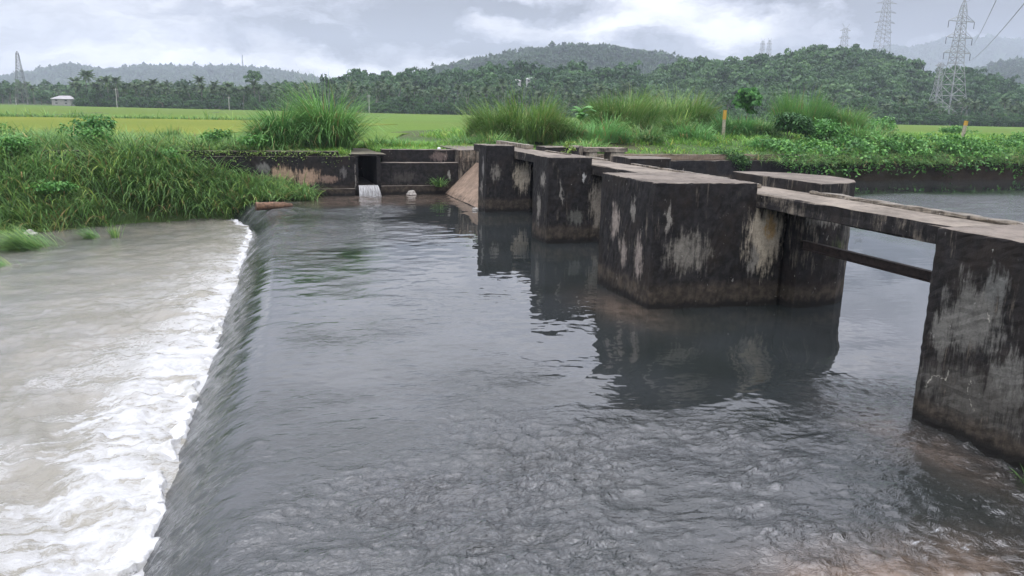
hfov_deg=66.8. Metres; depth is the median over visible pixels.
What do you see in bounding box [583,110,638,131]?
reed clump
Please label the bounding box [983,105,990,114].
coconut palm
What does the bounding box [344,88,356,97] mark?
coconut palm
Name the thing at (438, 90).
coconut palm
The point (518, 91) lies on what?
coconut palm
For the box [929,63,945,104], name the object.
pylon
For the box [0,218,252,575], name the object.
stilling pool water
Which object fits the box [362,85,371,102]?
coconut palm
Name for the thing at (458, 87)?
coconut palm
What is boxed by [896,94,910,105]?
coconut palm
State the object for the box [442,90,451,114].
coconut palm
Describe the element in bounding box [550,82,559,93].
coconut palm
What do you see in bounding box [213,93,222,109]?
broadleaf tree
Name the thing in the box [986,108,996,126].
coconut palm
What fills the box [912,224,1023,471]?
bridge pier
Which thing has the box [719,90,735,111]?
broadleaf tree
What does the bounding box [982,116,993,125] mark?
broadleaf tree
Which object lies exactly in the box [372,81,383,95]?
coconut palm
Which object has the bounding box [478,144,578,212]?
bridge pier
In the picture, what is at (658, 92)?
coconut palm
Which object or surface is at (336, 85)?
coconut palm
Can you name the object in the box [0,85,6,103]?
broadleaf tree
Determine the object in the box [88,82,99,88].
coconut palm
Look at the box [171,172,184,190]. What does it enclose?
bush
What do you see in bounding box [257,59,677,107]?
wooded rise forest
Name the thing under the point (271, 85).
coconut palm
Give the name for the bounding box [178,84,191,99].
coconut palm
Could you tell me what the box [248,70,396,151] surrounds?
reed clump
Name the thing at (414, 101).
broadleaf tree
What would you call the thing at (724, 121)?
marker post
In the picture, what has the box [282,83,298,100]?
broadleaf tree
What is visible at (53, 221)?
dry grass
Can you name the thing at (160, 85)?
coconut palm
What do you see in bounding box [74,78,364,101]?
trees
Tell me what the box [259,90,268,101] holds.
broadleaf tree
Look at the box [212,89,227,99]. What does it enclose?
broadleaf tree
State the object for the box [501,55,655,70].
central hill
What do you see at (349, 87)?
broadleaf tree
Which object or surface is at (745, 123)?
reed clump
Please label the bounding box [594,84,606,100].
coconut palm
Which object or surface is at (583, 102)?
broadleaf tree
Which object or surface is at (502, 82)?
coconut palm
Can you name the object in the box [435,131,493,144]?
reed clump
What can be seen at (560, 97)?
broadleaf tree
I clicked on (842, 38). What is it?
pylon
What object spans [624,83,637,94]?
coconut palm
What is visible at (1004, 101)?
coconut palm
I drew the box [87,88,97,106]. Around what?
broadleaf tree
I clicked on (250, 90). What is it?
coconut palm
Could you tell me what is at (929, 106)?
coconut palm
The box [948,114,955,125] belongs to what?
broadleaf tree
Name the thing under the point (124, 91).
coconut palm
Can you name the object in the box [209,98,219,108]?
broadleaf tree
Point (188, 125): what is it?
ripening paddy field
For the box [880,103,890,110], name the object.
coconut palm
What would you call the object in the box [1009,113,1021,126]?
broadleaf tree
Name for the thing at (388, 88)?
coconut palm
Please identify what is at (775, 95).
coconut palm
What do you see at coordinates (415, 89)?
coconut palm
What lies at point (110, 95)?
broadleaf tree
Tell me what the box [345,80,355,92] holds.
coconut palm
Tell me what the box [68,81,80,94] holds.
coconut palm
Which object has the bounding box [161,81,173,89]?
coconut palm
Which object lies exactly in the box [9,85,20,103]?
broadleaf tree
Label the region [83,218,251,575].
foam
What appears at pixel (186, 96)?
broadleaf tree
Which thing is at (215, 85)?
coconut palm
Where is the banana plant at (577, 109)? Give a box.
[571,106,595,123]
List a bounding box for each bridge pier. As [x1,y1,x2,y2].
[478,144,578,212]
[532,155,670,243]
[597,171,855,309]
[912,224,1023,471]
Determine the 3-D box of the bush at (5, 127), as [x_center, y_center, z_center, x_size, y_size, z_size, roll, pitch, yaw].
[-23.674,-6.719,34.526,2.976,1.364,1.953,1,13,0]
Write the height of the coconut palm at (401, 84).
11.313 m
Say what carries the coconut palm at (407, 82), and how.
on the ground at (145, 213)
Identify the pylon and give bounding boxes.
[15,51,30,104]
[766,38,771,56]
[838,23,850,47]
[873,0,895,53]
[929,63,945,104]
[933,0,974,115]
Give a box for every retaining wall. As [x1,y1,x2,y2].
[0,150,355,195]
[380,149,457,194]
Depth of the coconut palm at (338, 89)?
289.07 m
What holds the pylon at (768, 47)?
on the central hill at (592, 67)
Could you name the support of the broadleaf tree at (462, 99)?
on the ground at (145, 213)
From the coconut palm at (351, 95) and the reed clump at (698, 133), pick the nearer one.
the reed clump at (698, 133)
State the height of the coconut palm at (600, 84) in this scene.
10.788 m
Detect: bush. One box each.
[0,122,13,133]
[55,113,117,140]
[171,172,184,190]
[711,146,752,170]
[772,112,814,138]
[801,116,853,142]
[865,120,897,132]
[868,116,895,130]
[938,125,980,134]
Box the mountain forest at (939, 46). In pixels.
[871,33,1023,74]
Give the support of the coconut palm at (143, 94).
on the ground at (145, 213)
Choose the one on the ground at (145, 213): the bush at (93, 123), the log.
the bush at (93, 123)
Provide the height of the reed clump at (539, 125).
4.094 m
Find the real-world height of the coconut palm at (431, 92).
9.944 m
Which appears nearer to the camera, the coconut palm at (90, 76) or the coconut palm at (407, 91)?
the coconut palm at (407, 91)
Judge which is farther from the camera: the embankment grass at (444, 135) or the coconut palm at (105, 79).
the coconut palm at (105, 79)
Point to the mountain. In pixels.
(999, 55)
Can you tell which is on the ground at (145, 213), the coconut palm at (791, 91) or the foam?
the coconut palm at (791, 91)
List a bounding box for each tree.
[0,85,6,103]
[2,83,14,103]
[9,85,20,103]
[24,90,36,103]
[32,90,49,104]
[52,86,67,92]
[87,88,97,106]
[104,91,114,106]
[120,90,137,100]
[179,90,193,100]
[203,91,214,108]
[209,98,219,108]
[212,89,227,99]
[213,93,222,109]
[231,96,239,108]
[242,95,249,109]
[243,70,262,91]
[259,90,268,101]
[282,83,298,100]
[343,83,357,97]
[361,93,374,102]
[375,90,394,101]
[386,95,397,107]
[398,89,409,103]
[409,95,418,113]
[430,82,444,101]
[444,98,453,114]
[456,97,471,104]
[474,76,499,99]
[477,93,487,105]
[484,93,501,105]
[525,95,539,106]
[548,94,563,104]
[567,93,581,105]
[581,88,599,103]
[616,83,630,98]
[636,83,651,98]
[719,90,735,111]
[731,87,762,116]
[759,100,771,111]
[850,93,878,113]
[851,96,868,112]
[866,103,876,115]
[889,103,904,113]
[898,104,916,114]
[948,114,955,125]
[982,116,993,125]
[994,109,1007,126]
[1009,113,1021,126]
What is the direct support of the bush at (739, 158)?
on the ground at (145, 213)
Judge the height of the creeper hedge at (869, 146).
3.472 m
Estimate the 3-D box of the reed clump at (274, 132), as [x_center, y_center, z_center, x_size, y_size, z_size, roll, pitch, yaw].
[-10.946,-7.719,36.768,6.084,2.923,6.192,1,13,0]
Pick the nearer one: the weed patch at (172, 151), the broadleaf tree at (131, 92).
the weed patch at (172, 151)
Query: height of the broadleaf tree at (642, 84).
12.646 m
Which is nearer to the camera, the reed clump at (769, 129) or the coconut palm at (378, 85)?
the reed clump at (769, 129)
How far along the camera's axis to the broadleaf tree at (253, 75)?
298.70 m
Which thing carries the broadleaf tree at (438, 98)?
on the ground at (145, 213)
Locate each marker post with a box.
[721,110,726,138]
[961,121,967,136]
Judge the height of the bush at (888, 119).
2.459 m
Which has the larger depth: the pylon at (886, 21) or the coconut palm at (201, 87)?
the pylon at (886, 21)
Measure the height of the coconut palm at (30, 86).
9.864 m
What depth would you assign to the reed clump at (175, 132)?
40.41 m
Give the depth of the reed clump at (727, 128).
57.52 m
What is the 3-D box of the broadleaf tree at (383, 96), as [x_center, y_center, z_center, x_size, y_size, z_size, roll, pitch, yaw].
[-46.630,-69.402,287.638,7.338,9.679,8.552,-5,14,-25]
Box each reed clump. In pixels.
[143,124,193,138]
[219,99,336,150]
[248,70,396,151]
[357,132,392,146]
[383,135,426,146]
[435,75,590,141]
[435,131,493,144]
[467,128,527,143]
[546,111,593,140]
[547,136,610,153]
[561,116,641,142]
[570,80,679,132]
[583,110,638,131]
[613,82,732,130]
[616,120,673,143]
[634,122,665,130]
[644,110,703,136]
[665,118,725,141]
[701,108,767,138]
[705,116,752,136]
[727,109,790,138]
[739,135,796,148]
[761,81,849,132]
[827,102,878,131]
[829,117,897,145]
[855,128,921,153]
[856,122,901,141]
[930,137,984,153]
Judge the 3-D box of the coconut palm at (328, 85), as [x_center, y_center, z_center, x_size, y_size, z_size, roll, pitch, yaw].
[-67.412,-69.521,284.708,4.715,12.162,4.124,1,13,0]
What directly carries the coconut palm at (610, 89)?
on the ground at (145, 213)
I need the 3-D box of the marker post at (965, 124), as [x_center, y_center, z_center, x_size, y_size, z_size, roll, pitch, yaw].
[37.505,-12.773,64.598,0.216,2.200,0.216,4,11,-18]
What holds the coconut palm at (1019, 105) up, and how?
on the ground at (145, 213)
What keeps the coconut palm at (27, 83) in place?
on the ground at (145, 213)
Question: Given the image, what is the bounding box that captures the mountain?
[898,41,1023,75]
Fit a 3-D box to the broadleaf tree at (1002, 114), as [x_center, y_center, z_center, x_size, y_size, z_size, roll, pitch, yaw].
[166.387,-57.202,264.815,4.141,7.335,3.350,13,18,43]
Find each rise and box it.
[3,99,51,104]
[359,94,596,106]
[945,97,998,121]
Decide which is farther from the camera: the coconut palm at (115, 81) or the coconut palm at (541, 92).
the coconut palm at (115, 81)
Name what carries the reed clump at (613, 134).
on the ground at (145, 213)
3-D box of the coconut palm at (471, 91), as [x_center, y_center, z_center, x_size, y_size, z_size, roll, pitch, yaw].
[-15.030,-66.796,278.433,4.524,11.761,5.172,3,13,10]
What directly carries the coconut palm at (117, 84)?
on the ground at (145, 213)
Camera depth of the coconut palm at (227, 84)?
294.93 m
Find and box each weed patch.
[0,132,40,157]
[26,179,78,194]
[66,125,114,147]
[150,147,184,164]
[198,128,232,141]
[236,133,268,146]
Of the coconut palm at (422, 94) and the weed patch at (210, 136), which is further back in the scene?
the coconut palm at (422, 94)
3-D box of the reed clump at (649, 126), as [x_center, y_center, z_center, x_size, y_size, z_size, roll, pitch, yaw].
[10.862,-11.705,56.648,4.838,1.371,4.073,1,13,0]
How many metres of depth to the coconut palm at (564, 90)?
288.67 m
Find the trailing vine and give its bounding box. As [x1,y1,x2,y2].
[177,149,349,168]
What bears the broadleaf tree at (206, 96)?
on the ground at (145, 213)
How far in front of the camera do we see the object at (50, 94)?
393.16 m
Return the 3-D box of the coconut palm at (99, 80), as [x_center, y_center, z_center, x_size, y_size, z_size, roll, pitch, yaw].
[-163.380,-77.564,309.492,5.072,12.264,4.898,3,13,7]
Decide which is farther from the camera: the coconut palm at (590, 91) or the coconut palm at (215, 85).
the coconut palm at (215, 85)
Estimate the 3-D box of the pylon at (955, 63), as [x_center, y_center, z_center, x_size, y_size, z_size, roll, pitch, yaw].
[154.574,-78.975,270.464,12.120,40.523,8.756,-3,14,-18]
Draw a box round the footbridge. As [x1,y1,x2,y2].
[473,140,1023,243]
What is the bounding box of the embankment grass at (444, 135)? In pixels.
[303,125,1023,155]
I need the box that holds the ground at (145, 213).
[0,103,1023,233]
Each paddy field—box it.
[0,105,1023,141]
[0,116,395,135]
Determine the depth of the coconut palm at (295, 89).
287.36 m
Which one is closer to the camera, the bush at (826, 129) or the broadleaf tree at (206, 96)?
the bush at (826, 129)
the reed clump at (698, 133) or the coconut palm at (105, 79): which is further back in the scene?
the coconut palm at (105, 79)
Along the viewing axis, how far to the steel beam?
14.51 m
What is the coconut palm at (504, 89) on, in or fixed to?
on the ground at (145, 213)
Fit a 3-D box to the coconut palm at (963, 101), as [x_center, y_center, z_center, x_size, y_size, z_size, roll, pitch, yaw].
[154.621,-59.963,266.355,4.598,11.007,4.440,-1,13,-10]
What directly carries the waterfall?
on the river water at (421, 385)
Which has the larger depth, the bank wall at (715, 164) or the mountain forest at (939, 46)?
the mountain forest at (939, 46)
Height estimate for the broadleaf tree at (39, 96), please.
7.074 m
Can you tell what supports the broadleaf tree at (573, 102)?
on the ground at (145, 213)
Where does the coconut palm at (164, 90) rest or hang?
on the ground at (145, 213)
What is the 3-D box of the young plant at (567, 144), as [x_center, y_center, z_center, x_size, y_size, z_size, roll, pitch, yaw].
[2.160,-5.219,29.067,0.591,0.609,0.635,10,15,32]
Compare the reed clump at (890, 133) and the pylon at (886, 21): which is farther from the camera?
the pylon at (886, 21)
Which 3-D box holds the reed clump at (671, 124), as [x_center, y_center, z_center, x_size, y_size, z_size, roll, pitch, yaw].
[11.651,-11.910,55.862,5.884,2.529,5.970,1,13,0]
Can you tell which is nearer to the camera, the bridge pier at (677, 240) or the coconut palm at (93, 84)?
the bridge pier at (677, 240)
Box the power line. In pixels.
[970,4,1023,60]
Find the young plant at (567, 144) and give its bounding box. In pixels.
[561,140,576,153]
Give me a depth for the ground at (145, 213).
31.61 m
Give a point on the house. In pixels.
(63, 100)
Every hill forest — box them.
[0,61,319,104]
[412,41,693,75]
[610,44,954,114]
[973,55,1023,84]
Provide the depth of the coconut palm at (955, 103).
269.15 m
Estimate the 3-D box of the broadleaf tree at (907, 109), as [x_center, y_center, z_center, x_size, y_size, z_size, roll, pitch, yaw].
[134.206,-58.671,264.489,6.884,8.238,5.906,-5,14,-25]
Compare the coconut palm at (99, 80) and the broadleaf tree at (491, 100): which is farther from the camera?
the coconut palm at (99, 80)
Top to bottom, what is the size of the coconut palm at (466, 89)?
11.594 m
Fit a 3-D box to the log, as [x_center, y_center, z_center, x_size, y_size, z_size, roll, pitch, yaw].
[-9.507,-3.289,31.054,1.444,0.348,0.352,-6,15,-30]
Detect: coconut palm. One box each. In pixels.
[21,81,29,101]
[27,84,36,104]
[67,76,81,85]
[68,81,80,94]
[74,83,84,94]
[77,69,92,89]
[81,69,94,83]
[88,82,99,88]
[92,86,102,97]
[94,77,104,86]
[99,75,111,98]
[106,84,118,98]
[108,76,121,106]
[108,76,122,96]
[121,89,127,94]
[123,82,132,89]
[129,82,139,92]
[137,79,147,107]
[138,92,146,97]
[146,84,155,93]
[147,78,159,93]
[157,83,165,94]
[159,87,170,96]
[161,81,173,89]
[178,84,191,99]
[191,75,206,90]
[195,83,207,93]
[208,81,220,108]
[221,86,229,97]
[222,81,234,98]
[227,87,239,96]
[238,84,249,109]
[246,84,253,109]
[247,79,259,93]
[252,85,263,101]
[261,81,277,98]
[264,87,276,95]
[279,88,288,100]
[290,86,300,95]
[306,82,317,91]
[322,81,332,100]
[330,83,338,97]
[333,85,342,92]
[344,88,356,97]
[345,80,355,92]
[347,84,357,92]
[357,85,364,99]
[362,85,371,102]
[370,87,382,102]
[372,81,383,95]
[382,83,393,94]
[397,81,409,95]
[402,77,412,87]
[403,87,413,101]
[409,84,419,94]
[418,89,428,113]
[429,89,435,101]
[434,87,442,101]
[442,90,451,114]
[451,94,458,103]
[454,83,462,97]
[460,85,470,109]
[466,86,474,103]
[480,87,489,96]
[491,85,502,100]
[495,92,506,102]
[496,77,505,102]
[501,84,508,101]
[508,93,519,103]
[512,88,524,101]
[532,92,544,103]
[537,89,548,106]
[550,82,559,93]
[559,87,572,101]
[563,92,575,105]
[567,80,576,89]
[570,93,583,104]
[581,87,594,99]
[585,92,596,100]
[592,83,602,97]
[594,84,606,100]
[605,86,618,106]
[617,80,630,95]
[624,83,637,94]
[653,89,665,98]
[769,91,780,101]
[781,90,795,100]
[828,93,839,107]
[846,93,862,111]
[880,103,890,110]
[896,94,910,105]
[924,101,936,110]
[930,101,940,109]
[950,100,960,113]
[957,96,971,114]
[970,99,982,111]
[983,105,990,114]
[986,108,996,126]
[998,96,1011,109]
[1004,105,1015,125]
[1012,100,1023,112]
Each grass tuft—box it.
[0,220,64,252]
[0,256,19,266]
[67,225,98,239]
[106,223,125,237]
[430,175,450,186]
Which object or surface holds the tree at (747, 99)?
on the ground at (145, 213)
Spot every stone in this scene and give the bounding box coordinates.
[24,229,36,236]
[406,190,416,194]
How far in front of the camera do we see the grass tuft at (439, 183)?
36.81 m
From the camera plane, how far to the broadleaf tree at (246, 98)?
292.73 m
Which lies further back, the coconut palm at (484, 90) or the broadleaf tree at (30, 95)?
the broadleaf tree at (30, 95)
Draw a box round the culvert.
[348,148,385,194]
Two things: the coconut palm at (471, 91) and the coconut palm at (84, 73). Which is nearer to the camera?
the coconut palm at (471, 91)
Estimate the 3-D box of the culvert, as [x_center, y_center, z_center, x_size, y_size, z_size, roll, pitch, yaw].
[-7.487,-5.144,38.552,1.672,3.302,5.398,-3,14,-18]
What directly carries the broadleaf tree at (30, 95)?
on the ground at (145, 213)
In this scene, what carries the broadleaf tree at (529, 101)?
on the ground at (145, 213)
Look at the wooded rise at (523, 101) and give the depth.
331.30 m
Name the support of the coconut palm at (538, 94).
on the ground at (145, 213)
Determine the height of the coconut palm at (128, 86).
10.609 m
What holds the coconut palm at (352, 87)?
on the ground at (145, 213)
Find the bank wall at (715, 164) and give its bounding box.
[597,153,831,178]
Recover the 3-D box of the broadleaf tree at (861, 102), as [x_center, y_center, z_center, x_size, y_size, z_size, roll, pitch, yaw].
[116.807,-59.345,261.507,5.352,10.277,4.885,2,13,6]
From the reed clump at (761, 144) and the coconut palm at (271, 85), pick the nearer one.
the reed clump at (761, 144)
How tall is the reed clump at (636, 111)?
4.460 m
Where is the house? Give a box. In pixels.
[50,96,74,105]
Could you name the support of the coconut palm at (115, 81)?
on the ground at (145, 213)
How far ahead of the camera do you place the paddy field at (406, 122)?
152.93 m
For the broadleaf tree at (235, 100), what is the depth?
288.50 m
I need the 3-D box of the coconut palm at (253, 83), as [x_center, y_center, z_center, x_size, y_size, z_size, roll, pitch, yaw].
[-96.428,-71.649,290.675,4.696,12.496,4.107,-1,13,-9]
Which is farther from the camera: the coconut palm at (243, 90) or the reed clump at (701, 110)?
the coconut palm at (243, 90)
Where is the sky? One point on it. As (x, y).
(331, 37)
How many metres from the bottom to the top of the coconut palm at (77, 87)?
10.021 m
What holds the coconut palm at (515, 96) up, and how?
on the ground at (145, 213)
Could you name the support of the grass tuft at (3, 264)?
in the stilling pool water at (104, 336)
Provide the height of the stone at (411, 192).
0.411 m
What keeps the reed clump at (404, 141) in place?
on the ground at (145, 213)
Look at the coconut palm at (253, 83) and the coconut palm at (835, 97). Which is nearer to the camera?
the coconut palm at (835, 97)
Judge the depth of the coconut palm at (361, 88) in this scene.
304.96 m
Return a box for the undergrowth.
[72,94,1023,126]
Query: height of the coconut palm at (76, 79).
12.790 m
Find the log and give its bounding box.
[255,202,292,210]
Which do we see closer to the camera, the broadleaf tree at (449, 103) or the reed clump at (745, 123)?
the reed clump at (745, 123)
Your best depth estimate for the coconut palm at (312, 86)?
287.45 m
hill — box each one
[31,72,274,85]
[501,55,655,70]
[718,67,881,113]
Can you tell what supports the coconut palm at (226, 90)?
on the ground at (145, 213)
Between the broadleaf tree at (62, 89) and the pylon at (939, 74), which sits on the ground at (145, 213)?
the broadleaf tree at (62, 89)
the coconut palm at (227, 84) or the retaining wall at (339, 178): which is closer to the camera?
the retaining wall at (339, 178)
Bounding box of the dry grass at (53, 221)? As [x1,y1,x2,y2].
[0,190,122,232]
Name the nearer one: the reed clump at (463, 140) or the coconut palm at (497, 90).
the reed clump at (463, 140)
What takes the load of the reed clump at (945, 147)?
on the ground at (145, 213)
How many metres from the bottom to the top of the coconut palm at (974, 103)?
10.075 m
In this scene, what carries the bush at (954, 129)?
on the ground at (145, 213)
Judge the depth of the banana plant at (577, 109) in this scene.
54.33 m
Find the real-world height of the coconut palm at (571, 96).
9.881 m
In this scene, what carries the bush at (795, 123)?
on the ground at (145, 213)
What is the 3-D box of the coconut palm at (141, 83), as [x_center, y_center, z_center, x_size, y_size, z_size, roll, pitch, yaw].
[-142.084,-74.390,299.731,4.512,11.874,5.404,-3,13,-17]
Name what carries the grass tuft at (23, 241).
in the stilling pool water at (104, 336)
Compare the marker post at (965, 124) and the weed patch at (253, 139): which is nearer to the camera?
the weed patch at (253, 139)
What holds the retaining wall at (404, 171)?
on the ground at (145, 213)
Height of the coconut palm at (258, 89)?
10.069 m
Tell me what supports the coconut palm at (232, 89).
on the ground at (145, 213)
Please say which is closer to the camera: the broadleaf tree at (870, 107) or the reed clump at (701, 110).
the reed clump at (701, 110)
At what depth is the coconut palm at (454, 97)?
280.52 m
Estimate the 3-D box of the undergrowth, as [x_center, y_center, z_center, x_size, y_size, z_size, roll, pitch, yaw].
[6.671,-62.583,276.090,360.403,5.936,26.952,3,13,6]
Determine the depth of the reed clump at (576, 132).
50.00 m
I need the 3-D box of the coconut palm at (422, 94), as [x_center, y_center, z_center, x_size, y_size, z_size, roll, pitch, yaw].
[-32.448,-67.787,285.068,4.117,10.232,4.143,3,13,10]
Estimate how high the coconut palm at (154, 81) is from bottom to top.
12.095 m
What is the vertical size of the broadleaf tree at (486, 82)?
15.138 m
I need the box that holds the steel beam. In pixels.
[800,240,931,282]
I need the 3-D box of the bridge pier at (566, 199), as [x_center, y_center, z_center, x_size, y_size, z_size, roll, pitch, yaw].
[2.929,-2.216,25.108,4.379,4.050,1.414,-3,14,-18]
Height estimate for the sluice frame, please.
3.688 m
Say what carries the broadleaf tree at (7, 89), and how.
on the ground at (145, 213)
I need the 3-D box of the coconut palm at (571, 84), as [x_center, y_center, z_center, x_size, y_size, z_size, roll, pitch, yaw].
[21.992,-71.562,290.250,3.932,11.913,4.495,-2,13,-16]
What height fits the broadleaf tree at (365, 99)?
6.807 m
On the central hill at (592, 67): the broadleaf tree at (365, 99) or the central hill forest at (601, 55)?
the central hill forest at (601, 55)
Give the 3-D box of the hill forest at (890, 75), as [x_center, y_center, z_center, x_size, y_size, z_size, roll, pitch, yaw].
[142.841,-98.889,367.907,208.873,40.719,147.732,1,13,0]
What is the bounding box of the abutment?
[434,145,478,207]
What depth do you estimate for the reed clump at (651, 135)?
51.12 m
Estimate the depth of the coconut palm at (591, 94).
271.33 m
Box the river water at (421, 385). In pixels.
[143,179,1023,575]
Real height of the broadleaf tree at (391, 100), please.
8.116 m
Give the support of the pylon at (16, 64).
on the paddy field at (406, 122)
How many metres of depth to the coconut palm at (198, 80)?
300.82 m
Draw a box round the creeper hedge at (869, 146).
[753,129,1023,179]
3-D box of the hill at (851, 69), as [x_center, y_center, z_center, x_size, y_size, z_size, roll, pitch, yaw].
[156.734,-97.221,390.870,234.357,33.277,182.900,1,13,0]
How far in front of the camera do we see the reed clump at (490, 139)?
44.56 m
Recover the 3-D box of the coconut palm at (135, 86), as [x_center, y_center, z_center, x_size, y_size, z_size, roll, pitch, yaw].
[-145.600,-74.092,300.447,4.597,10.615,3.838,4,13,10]
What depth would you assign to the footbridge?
14.15 m
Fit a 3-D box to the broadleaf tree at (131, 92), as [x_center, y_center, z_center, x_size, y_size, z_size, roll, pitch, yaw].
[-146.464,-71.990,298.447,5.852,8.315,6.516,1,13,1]
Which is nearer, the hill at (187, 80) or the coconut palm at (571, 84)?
the coconut palm at (571, 84)
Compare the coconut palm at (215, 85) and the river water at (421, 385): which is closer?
the river water at (421, 385)
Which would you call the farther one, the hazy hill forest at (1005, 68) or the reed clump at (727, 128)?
the hazy hill forest at (1005, 68)
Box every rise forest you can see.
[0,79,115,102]
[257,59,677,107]
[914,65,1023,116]
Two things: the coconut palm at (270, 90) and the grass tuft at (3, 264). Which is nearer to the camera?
the grass tuft at (3, 264)
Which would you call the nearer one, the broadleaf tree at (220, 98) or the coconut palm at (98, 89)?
the broadleaf tree at (220, 98)
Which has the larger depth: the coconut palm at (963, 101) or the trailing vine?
the coconut palm at (963, 101)
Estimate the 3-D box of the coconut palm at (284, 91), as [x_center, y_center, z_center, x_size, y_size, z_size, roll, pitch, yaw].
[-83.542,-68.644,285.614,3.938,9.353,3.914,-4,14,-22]
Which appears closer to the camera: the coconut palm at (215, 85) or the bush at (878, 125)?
the bush at (878, 125)
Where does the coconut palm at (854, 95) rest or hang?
on the ground at (145, 213)
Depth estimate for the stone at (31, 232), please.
27.50 m
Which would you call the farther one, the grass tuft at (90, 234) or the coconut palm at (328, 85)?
the coconut palm at (328, 85)
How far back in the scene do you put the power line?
111.57 m
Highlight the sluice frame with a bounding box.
[569,145,627,160]
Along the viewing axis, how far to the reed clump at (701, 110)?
59.70 m
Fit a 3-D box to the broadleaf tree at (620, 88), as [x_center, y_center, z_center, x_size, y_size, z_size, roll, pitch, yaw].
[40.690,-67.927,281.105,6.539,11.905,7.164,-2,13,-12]
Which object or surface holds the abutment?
on the ground at (145, 213)
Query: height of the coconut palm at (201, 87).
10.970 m
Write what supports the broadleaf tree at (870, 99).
on the ground at (145, 213)
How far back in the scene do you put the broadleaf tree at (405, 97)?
284.67 m
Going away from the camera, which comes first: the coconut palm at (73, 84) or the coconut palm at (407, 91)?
the coconut palm at (407, 91)
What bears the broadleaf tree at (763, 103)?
on the ground at (145, 213)
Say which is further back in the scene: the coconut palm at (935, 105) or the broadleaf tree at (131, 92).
the broadleaf tree at (131, 92)
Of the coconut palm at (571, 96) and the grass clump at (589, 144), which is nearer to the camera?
the grass clump at (589, 144)
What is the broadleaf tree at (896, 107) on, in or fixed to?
on the ground at (145, 213)
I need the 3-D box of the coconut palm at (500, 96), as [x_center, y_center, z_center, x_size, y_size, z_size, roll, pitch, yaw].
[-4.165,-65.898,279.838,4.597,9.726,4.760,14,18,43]
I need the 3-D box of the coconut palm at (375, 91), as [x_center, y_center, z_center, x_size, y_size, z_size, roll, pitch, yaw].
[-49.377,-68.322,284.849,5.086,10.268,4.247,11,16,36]
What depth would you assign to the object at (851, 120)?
66.74 m
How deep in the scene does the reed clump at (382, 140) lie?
40.62 m
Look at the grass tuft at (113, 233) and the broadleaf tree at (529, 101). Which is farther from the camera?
the broadleaf tree at (529, 101)
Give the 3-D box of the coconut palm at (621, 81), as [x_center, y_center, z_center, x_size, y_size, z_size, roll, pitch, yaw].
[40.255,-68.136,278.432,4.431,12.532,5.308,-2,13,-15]
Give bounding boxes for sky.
[0,0,1023,77]
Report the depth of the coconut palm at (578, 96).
272.14 m
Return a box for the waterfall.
[359,185,380,195]
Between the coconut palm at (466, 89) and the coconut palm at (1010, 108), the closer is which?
the coconut palm at (1010, 108)
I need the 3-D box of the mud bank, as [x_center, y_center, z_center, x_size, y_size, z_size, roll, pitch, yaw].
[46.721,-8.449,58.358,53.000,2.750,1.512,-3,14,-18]
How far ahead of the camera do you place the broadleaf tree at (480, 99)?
273.48 m
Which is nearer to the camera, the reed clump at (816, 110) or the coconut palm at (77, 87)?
the reed clump at (816, 110)
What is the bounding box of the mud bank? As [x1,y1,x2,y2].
[845,156,1023,180]

